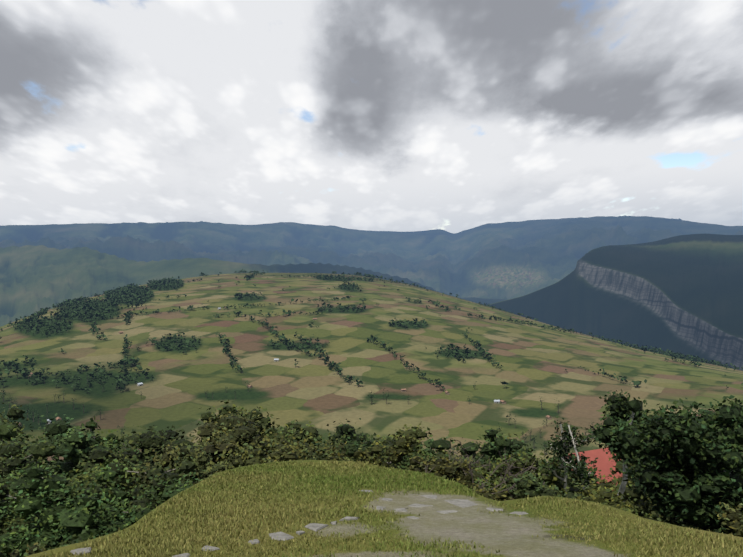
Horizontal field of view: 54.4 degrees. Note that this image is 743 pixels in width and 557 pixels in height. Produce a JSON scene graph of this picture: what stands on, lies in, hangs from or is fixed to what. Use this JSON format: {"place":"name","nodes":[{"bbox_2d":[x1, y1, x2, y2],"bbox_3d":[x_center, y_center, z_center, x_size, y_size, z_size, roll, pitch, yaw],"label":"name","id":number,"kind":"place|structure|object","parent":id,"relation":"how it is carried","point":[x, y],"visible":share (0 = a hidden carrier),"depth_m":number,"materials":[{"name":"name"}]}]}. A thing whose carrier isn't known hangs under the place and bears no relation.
{"place":"outdoors","nodes":[
{"label":"outdoors","id":0,"kind":"place"},
{"bbox_2d":[0,215,742,556],"bbox_3d":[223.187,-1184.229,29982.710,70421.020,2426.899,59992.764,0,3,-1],"label":"terrain","id":1,"kind":"structure","parent":0,"point":[674,285],"depth_m":1460.80,"materials":[{"name":"green plant"}]},
{"bbox_2d":[70,547,91,555],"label":"stone","id":2,"kind":"object","parent":1,"relation":"on","point":[86,550],"visible":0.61,"depth_m":7.21,"materials":[{"name":"grey stone"}]},
{"bbox_2d":[172,553,189,556],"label":"stone","id":3,"kind":"object","parent":1,"relation":"on","point":[184,555],"visible":0.83,"depth_m":6.93,"materials":[{"name":"grey stone"}]},
{"bbox_2d":[201,545,219,551],"bbox_3d":[-1.656,2.742,7.263,0.215,0.115,0.167,2,4,37],"label":"stone","id":4,"kind":"object","parent":1,"relation":"on","point":[211,547],"visible":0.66,"depth_m":7.24,"materials":[{"name":"grey stone"}]},
{"bbox_2d":[248,539,259,544],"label":"stone","id":5,"kind":"object","parent":1,"relation":"on","point":[255,541],"visible":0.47,"depth_m":7.50,"materials":[{"name":"grey stone"}]},
{"bbox_2d":[269,532,293,540],"bbox_3d":[-1.008,2.816,7.803,0.264,0.137,0.400,-2,4,-34],"label":"stone","id":6,"kind":"object","parent":1,"relation":"on","point":[283,536],"visible":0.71,"depth_m":7.74,"materials":[{"name":"grey stone"}]},
{"bbox_2d":[0,375,611,455],"bbox_3d":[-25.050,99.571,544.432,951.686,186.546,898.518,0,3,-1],"label":"valley trees","id":7,"kind":"object","parent":1,"relation":"on","point":[371,397],"visible":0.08,"depth_m":843.22,"materials":[{"name":"green plant"}]},
{"bbox_2d":[305,523,328,531],"bbox_3d":[-0.670,2.881,8.314,0.259,0.135,0.358,1,3,23],"label":"stone","id":8,"kind":"object","parent":1,"relation":"on","point":[316,527],"visible":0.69,"depth_m":8.29,"materials":[{"name":"grey stone"}]},
{"bbox_2d":[339,516,359,520],"bbox_3d":[-0.257,2.930,8.714,0.208,0.102,0.239,1,3,21],"label":"stone","id":9,"kind":"object","parent":1,"relation":"on","point":[346,518],"visible":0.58,"depth_m":8.68,"materials":[{"name":"grey stone"}]},
{"bbox_2d":[0,389,742,556],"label":"bushes","id":10,"kind":"object","parent":1,"relation":"on","point":[684,468],"visible":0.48,"depth_m":15.89,"materials":[{"name":"green plant"}]},
{"bbox_2d":[0,269,742,404],"bbox_3d":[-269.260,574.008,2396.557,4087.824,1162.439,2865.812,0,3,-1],"label":"hill trees","id":11,"kind":"object","parent":1,"relation":"on","point":[115,295],"visible":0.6,"depth_m":1502.78,"materials":[{"name":"green plant"}]},
{"bbox_2d":[376,506,385,509],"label":"stone","id":12,"kind":"object","parent":1,"relation":"on","point":[379,507],"visible":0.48,"depth_m":9.48,"materials":[{"name":"grey stone"}]},
{"bbox_2d":[40,460,742,556],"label":"grass tufts","id":13,"kind":"object","parent":1,"relation":"on","point":[263,473],"visible":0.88,"depth_m":8.69,"materials":[{"name":"green plant"}]},
{"bbox_2d":[393,508,407,511],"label":"stone","id":14,"kind":"object","parent":1,"relation":"on","point":[401,510],"visible":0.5,"depth_m":9.34,"materials":[{"name":"grey stone"}]},
{"bbox_2d":[408,503,432,507],"bbox_3d":[0.639,3.066,9.626,0.332,0.122,0.255,2,4,32],"label":"stone","id":15,"kind":"object","parent":1,"relation":"on","point":[417,505],"visible":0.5,"depth_m":9.62,"materials":[{"name":"grey stone"}]},
{"bbox_2d":[420,495,436,498],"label":"stone","id":16,"kind":"object","parent":1,"relation":"on","point":[431,496],"visible":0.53,"depth_m":10.31,"materials":[{"name":"grey stone"}]},
{"bbox_2d":[437,510,457,513],"bbox_3d":[0.972,3.000,9.222,0.268,0.100,0.185,-2,3,-30],"label":"stone","id":17,"kind":"object","parent":1,"relation":"on","point":[447,511],"visible":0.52,"depth_m":9.19,"materials":[{"name":"grey stone"}]},
{"bbox_2d":[444,499,477,507],"bbox_3d":[1.263,3.082,9.823,0.366,0.184,0.672,-1,3,-19],"label":"stone","id":18,"kind":"object","parent":1,"relation":"on","point":[462,503],"visible":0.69,"depth_m":9.84,"materials":[{"name":"grey stone"}]},
{"bbox_2d":[486,507,502,510],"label":"stone","id":19,"kind":"object","parent":1,"relation":"on","point":[493,509],"visible":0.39,"depth_m":9.39,"materials":[{"name":"grey stone"}]},
{"bbox_2d":[509,511,527,514],"bbox_3d":[1.884,3.004,9.185,0.253,0.126,0.250,-2,4,-39],"label":"stone","id":20,"kind":"object","parent":1,"relation":"on","point":[520,513],"visible":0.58,"depth_m":9.12,"materials":[{"name":"grey stone"}]},
{"bbox_2d":[532,448,622,490],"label":"roof","id":21,"kind":"structure","parent":1,"relation":"on","point":[604,464],"depth_m":35.33,"materials":[{"name":"tile"}]},
{"bbox_2d":[0,0,742,232],"label":"sky","id":22,"kind":"structure","parent":0,"point":[452,116],"materials":[{"name":"white"}]}
]}

